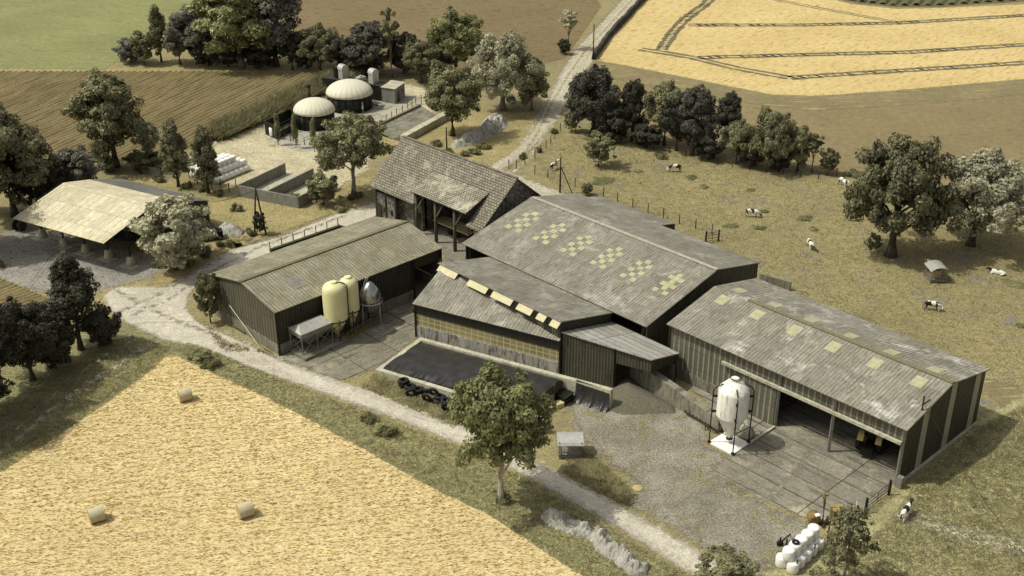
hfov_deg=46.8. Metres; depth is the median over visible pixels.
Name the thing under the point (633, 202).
wire fence
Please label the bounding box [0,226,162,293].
gravel apron
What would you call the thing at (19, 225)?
cable drum
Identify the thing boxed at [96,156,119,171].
bush
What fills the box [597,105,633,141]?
bush
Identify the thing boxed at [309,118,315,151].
cypress
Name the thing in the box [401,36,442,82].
tree
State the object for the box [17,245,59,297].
power line
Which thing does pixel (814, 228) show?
weed clump
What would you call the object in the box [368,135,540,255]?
stone barn
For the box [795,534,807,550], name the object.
wrapped bale
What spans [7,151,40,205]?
tree
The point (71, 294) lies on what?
tree
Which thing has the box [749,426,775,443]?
kerb beam
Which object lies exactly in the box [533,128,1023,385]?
paddock grass
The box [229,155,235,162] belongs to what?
wrapped bale
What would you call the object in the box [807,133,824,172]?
tree
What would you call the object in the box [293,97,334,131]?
digester
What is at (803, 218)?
weed clump
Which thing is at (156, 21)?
tree
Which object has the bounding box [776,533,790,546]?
bale spike
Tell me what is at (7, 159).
tree
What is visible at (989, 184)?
tree
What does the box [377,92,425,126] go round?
wire fence
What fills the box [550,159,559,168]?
cow
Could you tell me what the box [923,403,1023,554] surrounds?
power line
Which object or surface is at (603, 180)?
weed clump
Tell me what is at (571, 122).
bush
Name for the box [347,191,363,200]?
bush
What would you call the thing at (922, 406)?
power pole
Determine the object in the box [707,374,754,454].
white silo
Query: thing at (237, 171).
wrapped bale
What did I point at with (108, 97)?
tree
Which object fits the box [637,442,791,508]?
wheel rut
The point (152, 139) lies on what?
tree
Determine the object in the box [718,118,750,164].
tree
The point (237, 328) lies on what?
timber stack
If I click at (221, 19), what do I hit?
tree
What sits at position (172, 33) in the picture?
tree
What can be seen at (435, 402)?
tyre
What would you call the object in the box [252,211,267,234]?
bush
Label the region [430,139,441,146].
bush
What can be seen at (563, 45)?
bush
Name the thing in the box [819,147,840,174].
bush
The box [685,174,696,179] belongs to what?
weed clump
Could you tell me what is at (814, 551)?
wrapped bale
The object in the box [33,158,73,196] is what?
bush
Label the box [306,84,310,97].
vent stack
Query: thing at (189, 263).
bush
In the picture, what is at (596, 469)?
rough grass
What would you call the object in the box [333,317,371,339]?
auger rail
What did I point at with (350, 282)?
feed silo
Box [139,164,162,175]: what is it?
field gate
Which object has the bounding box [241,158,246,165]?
wrapped bale
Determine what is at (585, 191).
bush
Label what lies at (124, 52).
bush
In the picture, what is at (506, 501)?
bush
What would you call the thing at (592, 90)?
tree
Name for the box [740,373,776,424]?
sliding door
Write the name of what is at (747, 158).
bush
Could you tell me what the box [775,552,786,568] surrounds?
wrapped bale
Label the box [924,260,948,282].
hay feeder
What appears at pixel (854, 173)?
bush
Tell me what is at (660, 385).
retaining wall
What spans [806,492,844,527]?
yellow implement
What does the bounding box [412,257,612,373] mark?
clerestory shed
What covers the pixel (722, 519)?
wheel rut
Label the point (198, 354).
bush
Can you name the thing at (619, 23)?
drystone wall
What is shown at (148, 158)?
bush
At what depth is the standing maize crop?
203.62 m
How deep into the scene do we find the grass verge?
111.16 m
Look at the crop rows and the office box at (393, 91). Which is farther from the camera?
the crop rows
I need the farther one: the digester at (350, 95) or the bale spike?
the digester at (350, 95)
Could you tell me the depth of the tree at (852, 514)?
94.63 m
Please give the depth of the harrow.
118.37 m
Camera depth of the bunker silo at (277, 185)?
172.85 m
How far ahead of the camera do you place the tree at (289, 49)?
225.99 m
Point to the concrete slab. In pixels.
(843, 471)
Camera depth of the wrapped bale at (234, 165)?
178.42 m
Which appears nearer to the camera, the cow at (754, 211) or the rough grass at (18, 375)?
the rough grass at (18, 375)
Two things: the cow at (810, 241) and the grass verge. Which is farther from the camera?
the cow at (810, 241)
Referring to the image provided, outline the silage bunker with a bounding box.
[376,337,612,431]
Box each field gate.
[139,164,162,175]
[705,229,719,241]
[864,479,891,511]
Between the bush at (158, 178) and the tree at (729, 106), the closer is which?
the bush at (158, 178)
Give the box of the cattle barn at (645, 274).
[462,193,759,346]
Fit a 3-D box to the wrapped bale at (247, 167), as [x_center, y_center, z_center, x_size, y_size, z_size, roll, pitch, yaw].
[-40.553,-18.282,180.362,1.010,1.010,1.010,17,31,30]
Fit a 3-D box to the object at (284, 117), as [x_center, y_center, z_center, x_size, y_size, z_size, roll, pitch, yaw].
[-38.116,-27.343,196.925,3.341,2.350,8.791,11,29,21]
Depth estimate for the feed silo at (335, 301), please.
130.46 m
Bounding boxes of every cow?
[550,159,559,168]
[666,164,681,170]
[745,208,761,217]
[806,238,813,250]
[838,177,849,187]
[900,498,914,522]
[924,300,943,311]
[986,266,1005,275]
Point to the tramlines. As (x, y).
(681, 27)
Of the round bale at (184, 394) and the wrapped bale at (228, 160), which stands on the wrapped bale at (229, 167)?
the wrapped bale at (228, 160)
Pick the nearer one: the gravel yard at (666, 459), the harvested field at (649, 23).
the gravel yard at (666, 459)
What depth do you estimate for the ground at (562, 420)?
156.21 m
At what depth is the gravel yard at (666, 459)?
109.32 m
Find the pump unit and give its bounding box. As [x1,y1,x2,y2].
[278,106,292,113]
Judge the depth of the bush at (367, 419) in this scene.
118.05 m
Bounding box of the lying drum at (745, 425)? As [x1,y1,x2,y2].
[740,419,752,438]
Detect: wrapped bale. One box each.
[212,176,220,183]
[219,159,226,166]
[219,174,225,181]
[221,166,227,173]
[224,157,230,164]
[224,172,230,179]
[226,164,232,171]
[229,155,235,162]
[229,170,235,177]
[231,162,237,169]
[234,168,240,175]
[236,160,242,167]
[239,166,245,173]
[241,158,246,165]
[243,164,249,171]
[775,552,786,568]
[782,545,795,561]
[786,558,799,574]
[789,540,801,555]
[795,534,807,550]
[795,553,805,568]
[801,529,813,544]
[801,547,811,562]
[807,523,819,538]
[807,541,817,556]
[813,536,823,551]
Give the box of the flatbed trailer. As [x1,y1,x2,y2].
[269,218,344,251]
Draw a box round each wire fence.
[188,172,236,191]
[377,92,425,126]
[508,123,837,178]
[534,165,712,234]
[796,525,829,563]
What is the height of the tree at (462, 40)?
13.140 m
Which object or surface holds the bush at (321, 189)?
on the dry grass at (279, 219)
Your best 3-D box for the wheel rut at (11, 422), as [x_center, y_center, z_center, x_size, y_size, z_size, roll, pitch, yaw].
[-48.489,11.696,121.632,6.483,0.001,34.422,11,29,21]
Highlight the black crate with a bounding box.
[555,388,573,405]
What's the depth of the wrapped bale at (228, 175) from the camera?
177.02 m
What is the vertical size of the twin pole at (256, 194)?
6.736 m
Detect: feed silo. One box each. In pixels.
[322,280,350,341]
[340,275,361,332]
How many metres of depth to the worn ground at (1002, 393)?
123.63 m
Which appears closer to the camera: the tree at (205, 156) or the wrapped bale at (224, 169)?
the tree at (205, 156)
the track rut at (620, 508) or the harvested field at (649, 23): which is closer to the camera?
the track rut at (620, 508)
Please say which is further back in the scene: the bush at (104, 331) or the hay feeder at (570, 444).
the bush at (104, 331)
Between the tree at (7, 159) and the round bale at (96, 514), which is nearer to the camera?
the round bale at (96, 514)
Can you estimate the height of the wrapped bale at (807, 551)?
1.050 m
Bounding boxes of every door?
[376,203,381,216]
[414,211,421,230]
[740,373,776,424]
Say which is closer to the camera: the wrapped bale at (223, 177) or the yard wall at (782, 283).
the yard wall at (782, 283)
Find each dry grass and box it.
[79,241,246,318]
[123,176,374,247]
[382,111,556,166]
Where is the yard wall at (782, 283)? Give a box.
[759,273,791,290]
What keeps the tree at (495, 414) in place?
on the grass verge
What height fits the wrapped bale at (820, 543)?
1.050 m
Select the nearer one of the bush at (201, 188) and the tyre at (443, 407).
the tyre at (443, 407)
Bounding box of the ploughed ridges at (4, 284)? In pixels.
[0,277,49,314]
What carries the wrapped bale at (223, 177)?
on the gravel apron at (257, 149)
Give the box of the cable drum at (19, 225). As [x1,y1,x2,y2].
[12,219,26,230]
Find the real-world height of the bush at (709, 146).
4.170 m
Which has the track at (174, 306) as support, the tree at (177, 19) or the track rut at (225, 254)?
the track rut at (225, 254)
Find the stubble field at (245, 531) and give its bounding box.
[0,356,581,575]
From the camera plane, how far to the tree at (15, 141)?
159.56 m
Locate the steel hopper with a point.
(311, 330)
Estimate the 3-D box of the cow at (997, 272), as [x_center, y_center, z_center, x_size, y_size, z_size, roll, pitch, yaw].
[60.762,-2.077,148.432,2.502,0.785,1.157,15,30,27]
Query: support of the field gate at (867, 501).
on the concrete slab
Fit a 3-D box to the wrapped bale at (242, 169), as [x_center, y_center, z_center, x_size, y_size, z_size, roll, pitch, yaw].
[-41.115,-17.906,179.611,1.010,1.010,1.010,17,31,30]
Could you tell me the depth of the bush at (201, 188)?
172.88 m
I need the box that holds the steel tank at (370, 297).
[359,278,382,328]
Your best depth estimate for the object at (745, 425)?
115.32 m
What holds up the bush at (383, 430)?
on the grass verge
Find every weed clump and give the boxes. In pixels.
[590,177,614,184]
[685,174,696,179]
[700,184,708,188]
[722,223,738,227]
[753,225,766,230]
[796,215,813,221]
[809,226,818,230]
[1001,278,1023,287]
[1015,322,1023,328]
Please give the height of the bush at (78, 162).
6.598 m
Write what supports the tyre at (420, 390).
on the tyre
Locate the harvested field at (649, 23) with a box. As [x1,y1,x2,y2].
[596,0,1023,95]
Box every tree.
[0,101,58,217]
[0,152,12,168]
[0,303,27,368]
[0,342,15,399]
[2,295,63,380]
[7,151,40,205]
[36,251,102,350]
[60,67,147,167]
[127,192,217,270]
[129,29,158,64]
[138,121,159,150]
[147,3,166,61]
[158,116,188,186]
[160,23,193,64]
[167,0,225,57]
[183,0,279,68]
[187,124,221,193]
[193,270,222,322]
[238,0,301,66]
[275,30,303,69]
[295,22,339,70]
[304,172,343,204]
[308,110,396,193]
[319,32,357,64]
[338,20,392,68]
[379,7,399,77]
[387,31,416,73]
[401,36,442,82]
[423,59,485,135]
[425,5,484,69]
[446,360,556,504]
[467,29,545,110]
[517,52,549,109]
[559,9,578,39]
[563,63,623,132]
[583,130,616,166]
[618,78,647,140]
[642,79,681,145]
[656,91,694,150]
[668,83,720,155]
[713,89,742,138]
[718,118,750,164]
[742,105,799,170]
[789,124,819,170]
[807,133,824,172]
[826,495,881,575]
[843,131,961,258]
[940,146,1023,247]
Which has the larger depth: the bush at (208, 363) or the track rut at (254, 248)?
the track rut at (254, 248)
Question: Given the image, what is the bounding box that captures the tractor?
[855,428,884,457]
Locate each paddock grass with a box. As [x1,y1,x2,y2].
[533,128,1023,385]
[842,405,1023,575]
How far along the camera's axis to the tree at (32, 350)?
121.74 m
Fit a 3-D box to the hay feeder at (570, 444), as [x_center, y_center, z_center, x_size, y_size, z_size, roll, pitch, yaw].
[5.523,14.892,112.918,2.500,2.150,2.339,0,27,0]
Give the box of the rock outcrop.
[541,507,650,574]
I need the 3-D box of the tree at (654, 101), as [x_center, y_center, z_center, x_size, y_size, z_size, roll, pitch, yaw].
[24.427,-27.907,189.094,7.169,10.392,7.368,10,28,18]
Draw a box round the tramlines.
[637,0,1023,79]
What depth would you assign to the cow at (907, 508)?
103.88 m
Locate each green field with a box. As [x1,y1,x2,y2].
[0,0,192,69]
[846,0,1023,6]
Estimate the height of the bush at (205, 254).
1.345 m
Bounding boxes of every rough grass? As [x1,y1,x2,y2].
[0,321,174,456]
[203,320,273,354]
[360,372,454,427]
[556,450,639,506]
[756,393,1023,575]
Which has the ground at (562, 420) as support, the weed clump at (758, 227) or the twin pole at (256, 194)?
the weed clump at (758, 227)
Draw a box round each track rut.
[117,288,204,330]
[119,213,332,311]
[132,216,342,314]
[212,339,688,567]
[226,332,714,563]
[499,3,622,168]
[511,9,627,171]
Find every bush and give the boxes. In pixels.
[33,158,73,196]
[37,317,78,368]
[52,144,105,181]
[78,304,121,347]
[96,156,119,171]
[111,37,141,61]
[121,149,162,170]
[150,260,162,267]
[152,174,166,182]
[179,181,191,187]
[185,258,195,268]
[185,348,212,360]
[186,36,220,65]
[196,185,205,192]
[199,245,211,258]
[199,358,222,368]
[207,46,246,66]
[212,189,223,196]
[216,240,231,247]
[229,202,243,211]
[236,42,278,68]
[245,227,257,236]
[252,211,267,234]
[290,192,299,196]
[291,47,316,68]
[335,204,347,213]
[337,50,373,73]
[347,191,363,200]
[359,410,376,424]
[374,425,399,436]
[425,50,453,74]
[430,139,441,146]
[459,148,480,156]
[476,142,491,149]
[490,489,510,505]
[519,152,526,159]
[550,128,558,133]
[557,38,570,53]
[563,110,580,131]
[581,183,592,194]
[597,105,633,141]
[629,121,663,147]
[653,151,667,159]
[690,132,725,159]
[693,543,761,575]
[737,141,764,166]
[767,149,792,171]
[808,564,840,575]
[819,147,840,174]
[820,548,847,566]
[843,168,863,178]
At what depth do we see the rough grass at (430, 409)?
122.14 m
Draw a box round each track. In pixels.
[104,203,375,338]
[133,321,716,574]
[491,0,636,195]
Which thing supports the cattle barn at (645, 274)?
on the ground at (562, 420)
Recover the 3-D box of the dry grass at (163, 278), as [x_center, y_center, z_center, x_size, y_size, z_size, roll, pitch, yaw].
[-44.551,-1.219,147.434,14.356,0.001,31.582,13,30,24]
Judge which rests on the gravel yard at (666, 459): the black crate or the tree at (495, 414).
the black crate
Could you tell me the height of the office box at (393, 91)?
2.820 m
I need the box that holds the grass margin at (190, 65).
[0,60,325,73]
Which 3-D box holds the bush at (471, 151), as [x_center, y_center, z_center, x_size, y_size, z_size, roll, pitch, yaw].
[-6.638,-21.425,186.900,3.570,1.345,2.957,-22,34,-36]
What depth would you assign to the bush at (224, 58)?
228.72 m
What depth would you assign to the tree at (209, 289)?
134.87 m
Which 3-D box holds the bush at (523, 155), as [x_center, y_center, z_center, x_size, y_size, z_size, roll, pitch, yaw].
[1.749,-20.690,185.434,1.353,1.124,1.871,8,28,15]
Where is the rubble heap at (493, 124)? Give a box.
[450,113,507,147]
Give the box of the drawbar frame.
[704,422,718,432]
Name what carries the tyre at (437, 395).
on the tyre
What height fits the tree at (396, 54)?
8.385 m
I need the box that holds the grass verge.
[0,337,686,575]
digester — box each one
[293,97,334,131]
[326,79,372,113]
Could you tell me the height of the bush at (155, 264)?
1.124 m
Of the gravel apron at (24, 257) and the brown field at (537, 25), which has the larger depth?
the brown field at (537, 25)
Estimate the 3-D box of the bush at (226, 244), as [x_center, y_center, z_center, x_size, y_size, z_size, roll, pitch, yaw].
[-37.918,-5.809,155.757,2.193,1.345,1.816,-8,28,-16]
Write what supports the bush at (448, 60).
on the ground at (562, 420)
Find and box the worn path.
[892,509,1023,557]
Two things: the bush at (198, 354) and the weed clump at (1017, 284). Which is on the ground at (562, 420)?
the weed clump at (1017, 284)
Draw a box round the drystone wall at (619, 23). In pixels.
[592,0,645,59]
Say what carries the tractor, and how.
on the concrete slab
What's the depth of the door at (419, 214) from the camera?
159.92 m
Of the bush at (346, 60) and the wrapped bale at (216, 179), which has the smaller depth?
the wrapped bale at (216, 179)
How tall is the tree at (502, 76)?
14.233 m
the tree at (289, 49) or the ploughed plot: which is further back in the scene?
the tree at (289, 49)
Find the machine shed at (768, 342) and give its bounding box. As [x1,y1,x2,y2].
[666,278,990,488]
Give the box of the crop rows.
[855,0,1015,5]
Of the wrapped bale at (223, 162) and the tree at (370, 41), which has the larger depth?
the tree at (370, 41)
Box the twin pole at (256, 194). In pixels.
[254,188,266,233]
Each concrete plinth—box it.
[290,331,348,361]
[709,432,748,454]
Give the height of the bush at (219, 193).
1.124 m
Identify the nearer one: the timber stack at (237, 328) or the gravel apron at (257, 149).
the timber stack at (237, 328)
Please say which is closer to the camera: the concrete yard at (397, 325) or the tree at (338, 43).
the concrete yard at (397, 325)
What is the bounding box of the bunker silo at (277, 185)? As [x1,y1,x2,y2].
[237,163,343,207]
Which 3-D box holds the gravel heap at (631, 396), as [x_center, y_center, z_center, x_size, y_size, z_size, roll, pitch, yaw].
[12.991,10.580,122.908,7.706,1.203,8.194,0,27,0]
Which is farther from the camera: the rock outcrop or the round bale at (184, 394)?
the round bale at (184, 394)
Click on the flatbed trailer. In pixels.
(305, 238)
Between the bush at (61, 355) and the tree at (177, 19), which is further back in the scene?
the tree at (177, 19)
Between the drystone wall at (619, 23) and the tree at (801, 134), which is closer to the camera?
the tree at (801, 134)
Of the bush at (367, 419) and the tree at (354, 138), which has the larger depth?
the tree at (354, 138)
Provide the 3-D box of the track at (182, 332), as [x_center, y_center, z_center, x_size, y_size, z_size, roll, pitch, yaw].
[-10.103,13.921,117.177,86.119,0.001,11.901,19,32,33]
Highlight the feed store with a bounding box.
[561,322,679,387]
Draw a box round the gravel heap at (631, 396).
[608,374,675,414]
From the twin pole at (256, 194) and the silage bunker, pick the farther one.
the twin pole at (256, 194)
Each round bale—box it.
[87,505,105,523]
[177,387,192,401]
[236,500,254,518]
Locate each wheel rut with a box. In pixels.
[0,339,134,429]
[0,343,155,454]
[321,256,465,364]
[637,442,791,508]
[680,431,820,531]
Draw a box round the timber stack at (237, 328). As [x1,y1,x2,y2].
[231,324,245,333]
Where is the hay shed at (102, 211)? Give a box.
[13,179,209,269]
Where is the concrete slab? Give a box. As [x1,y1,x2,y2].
[686,383,971,521]
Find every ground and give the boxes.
[0,0,1023,575]
[843,311,1023,406]
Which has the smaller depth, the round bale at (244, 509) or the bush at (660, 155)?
the round bale at (244, 509)
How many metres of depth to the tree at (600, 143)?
180.34 m
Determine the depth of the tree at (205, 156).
169.03 m
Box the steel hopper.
[288,314,332,354]
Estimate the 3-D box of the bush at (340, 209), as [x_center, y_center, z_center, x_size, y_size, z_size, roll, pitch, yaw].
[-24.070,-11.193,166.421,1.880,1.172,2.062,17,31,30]
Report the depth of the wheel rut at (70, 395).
122.89 m
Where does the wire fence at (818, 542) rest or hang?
on the gravel yard at (666, 459)
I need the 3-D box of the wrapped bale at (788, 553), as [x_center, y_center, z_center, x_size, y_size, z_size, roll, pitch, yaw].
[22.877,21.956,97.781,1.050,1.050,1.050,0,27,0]
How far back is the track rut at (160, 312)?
138.71 m
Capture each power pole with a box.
[559,157,571,192]
[592,24,594,59]
[921,396,930,410]
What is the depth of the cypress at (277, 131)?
189.55 m
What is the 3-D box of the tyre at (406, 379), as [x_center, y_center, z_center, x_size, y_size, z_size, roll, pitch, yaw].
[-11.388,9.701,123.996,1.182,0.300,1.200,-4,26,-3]
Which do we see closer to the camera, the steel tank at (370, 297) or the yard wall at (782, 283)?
the steel tank at (370, 297)
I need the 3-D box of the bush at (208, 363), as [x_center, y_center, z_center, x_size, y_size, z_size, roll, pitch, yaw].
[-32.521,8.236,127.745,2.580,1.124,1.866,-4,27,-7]
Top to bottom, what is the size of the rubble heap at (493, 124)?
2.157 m
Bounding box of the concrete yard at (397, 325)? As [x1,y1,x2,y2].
[279,215,465,380]
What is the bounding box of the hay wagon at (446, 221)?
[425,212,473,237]
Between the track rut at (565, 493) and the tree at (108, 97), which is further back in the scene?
the tree at (108, 97)
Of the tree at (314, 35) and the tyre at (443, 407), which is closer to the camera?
the tyre at (443, 407)
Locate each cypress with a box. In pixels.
[273,113,280,144]
[290,114,297,144]
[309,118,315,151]
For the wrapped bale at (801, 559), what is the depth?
98.16 m
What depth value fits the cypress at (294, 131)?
188.13 m
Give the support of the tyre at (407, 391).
on the ground at (562, 420)
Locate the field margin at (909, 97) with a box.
[589,61,1023,110]
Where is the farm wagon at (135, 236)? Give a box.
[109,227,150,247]
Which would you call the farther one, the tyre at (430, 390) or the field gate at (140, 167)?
the field gate at (140, 167)
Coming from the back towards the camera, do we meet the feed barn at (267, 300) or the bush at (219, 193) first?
the bush at (219, 193)
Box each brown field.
[279,0,600,78]
[614,81,1023,196]
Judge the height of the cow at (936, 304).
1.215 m
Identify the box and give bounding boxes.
[380,80,405,103]
[554,400,563,408]
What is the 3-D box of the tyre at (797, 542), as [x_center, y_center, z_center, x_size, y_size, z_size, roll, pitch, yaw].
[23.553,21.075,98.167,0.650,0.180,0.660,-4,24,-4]
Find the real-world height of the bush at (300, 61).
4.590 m
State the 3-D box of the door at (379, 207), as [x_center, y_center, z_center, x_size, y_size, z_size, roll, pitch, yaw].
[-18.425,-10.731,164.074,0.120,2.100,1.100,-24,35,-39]
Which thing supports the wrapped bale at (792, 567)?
on the gravel yard at (666, 459)
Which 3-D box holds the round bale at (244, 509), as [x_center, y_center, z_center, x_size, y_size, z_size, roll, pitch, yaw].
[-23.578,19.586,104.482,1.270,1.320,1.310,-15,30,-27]
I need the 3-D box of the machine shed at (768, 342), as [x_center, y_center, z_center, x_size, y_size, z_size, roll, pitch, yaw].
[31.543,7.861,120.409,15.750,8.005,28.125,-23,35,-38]
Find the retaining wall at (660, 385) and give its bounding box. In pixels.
[629,367,722,432]
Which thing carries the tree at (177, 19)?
on the grass margin at (190, 65)
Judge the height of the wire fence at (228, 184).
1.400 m
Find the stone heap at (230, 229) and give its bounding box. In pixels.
[218,222,244,236]
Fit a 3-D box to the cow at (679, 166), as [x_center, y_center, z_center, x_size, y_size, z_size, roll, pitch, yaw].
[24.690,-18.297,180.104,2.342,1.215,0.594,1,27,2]
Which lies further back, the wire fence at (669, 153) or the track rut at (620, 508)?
the wire fence at (669, 153)
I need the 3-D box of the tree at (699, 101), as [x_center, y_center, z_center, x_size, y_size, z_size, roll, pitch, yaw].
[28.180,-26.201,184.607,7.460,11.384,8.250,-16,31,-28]
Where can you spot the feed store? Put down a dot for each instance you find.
(595, 354)
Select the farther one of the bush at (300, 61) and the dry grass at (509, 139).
the bush at (300, 61)
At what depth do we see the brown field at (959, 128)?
199.25 m
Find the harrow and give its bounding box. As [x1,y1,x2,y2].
[684,410,703,422]
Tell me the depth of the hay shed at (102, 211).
153.45 m
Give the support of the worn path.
on the rough grass at (882, 512)
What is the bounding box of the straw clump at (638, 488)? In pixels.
[632,484,643,491]
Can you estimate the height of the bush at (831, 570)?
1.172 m
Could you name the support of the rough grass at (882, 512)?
on the ground at (562, 420)
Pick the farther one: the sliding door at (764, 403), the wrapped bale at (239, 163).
the wrapped bale at (239, 163)
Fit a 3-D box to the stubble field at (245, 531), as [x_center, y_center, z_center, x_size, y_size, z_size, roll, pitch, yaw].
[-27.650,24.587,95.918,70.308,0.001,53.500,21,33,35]
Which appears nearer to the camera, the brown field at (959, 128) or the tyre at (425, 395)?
the tyre at (425, 395)
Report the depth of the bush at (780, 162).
178.83 m
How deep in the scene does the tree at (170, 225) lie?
145.94 m
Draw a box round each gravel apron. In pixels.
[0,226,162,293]
[188,83,435,185]
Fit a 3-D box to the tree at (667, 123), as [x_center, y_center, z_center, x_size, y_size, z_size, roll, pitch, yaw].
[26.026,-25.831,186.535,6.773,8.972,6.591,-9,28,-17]
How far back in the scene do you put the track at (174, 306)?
144.34 m
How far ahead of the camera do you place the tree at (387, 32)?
219.72 m
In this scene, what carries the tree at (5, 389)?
on the rough grass at (18, 375)
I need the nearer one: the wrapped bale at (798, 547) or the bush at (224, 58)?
the wrapped bale at (798, 547)
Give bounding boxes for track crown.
[506,0,631,170]
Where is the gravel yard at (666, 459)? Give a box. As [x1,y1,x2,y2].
[563,403,809,574]
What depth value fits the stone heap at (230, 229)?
159.33 m
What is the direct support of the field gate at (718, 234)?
on the ground at (562, 420)
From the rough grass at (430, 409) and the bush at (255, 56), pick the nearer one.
the rough grass at (430, 409)
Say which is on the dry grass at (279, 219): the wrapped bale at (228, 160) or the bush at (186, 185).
the bush at (186, 185)
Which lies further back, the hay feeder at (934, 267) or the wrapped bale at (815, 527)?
the hay feeder at (934, 267)
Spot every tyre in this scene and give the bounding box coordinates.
[398,377,408,383]
[404,383,415,388]
[405,388,416,396]
[413,386,422,392]
[422,393,431,402]
[428,388,438,395]
[430,397,440,403]
[434,393,445,399]
[441,397,451,402]
[441,402,448,410]
[792,539,799,544]
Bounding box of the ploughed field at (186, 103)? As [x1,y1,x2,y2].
[8,71,317,162]
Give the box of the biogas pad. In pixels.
[270,93,422,151]
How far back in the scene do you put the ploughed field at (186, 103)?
212.55 m
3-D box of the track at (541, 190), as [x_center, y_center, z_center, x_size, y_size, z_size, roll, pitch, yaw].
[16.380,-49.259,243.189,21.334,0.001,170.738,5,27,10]
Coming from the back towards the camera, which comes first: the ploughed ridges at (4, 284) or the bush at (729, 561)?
the ploughed ridges at (4, 284)
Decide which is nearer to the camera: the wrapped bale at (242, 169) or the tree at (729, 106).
the wrapped bale at (242, 169)
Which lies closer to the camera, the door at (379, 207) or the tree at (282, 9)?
the door at (379, 207)
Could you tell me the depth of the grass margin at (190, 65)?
230.21 m
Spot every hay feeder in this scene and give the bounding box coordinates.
[557,430,583,457]
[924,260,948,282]
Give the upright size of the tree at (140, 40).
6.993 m
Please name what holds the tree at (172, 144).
on the dry grass at (279, 219)
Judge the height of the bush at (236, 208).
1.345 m
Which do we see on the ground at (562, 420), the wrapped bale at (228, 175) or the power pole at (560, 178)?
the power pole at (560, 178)
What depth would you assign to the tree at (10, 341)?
117.53 m
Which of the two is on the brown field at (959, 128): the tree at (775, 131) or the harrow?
the tree at (775, 131)
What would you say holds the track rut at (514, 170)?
on the track at (541, 190)
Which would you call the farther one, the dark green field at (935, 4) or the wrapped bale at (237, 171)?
the dark green field at (935, 4)
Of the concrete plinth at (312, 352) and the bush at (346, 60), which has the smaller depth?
the concrete plinth at (312, 352)
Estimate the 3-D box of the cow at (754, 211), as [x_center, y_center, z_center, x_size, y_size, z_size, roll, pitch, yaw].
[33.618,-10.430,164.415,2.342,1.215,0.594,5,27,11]
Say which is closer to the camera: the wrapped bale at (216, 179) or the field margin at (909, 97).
the wrapped bale at (216, 179)
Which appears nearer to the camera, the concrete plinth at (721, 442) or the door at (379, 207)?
the concrete plinth at (721, 442)
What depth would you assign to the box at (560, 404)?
120.53 m
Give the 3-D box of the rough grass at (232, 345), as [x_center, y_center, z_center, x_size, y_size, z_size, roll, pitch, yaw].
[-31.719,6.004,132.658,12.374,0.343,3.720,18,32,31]
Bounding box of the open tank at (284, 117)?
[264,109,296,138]
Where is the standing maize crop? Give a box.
[190,61,379,140]
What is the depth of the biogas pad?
204.44 m
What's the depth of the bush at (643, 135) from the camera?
188.40 m
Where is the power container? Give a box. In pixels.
[322,63,388,100]
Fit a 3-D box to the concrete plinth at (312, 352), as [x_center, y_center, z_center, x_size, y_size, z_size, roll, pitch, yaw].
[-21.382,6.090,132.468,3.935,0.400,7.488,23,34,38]
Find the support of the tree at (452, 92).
on the dry grass at (509, 139)
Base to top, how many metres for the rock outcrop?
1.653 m
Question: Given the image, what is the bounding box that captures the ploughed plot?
[0,282,45,307]
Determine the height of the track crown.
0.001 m
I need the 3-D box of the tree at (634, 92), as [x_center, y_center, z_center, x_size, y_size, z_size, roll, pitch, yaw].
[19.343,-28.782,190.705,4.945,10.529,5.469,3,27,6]
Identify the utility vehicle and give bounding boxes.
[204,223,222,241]
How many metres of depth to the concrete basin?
199.08 m
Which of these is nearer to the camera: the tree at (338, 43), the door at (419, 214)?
the door at (419, 214)
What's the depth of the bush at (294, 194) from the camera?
170.23 m
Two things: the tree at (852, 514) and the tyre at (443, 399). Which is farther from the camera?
the tyre at (443, 399)
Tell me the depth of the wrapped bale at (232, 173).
177.79 m
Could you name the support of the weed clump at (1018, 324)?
on the ground at (562, 420)
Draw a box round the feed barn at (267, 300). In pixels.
[208,216,442,356]
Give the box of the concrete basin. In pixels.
[381,104,448,140]
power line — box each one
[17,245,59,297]
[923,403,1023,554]
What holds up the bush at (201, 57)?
on the grass margin at (190, 65)
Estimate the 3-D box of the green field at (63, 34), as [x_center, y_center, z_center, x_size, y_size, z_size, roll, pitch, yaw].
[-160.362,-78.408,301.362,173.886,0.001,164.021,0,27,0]
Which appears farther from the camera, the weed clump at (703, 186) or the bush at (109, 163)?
the bush at (109, 163)
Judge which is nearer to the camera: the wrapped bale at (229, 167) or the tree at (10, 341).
the tree at (10, 341)
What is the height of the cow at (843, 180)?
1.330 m
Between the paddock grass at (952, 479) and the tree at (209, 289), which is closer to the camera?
the paddock grass at (952, 479)

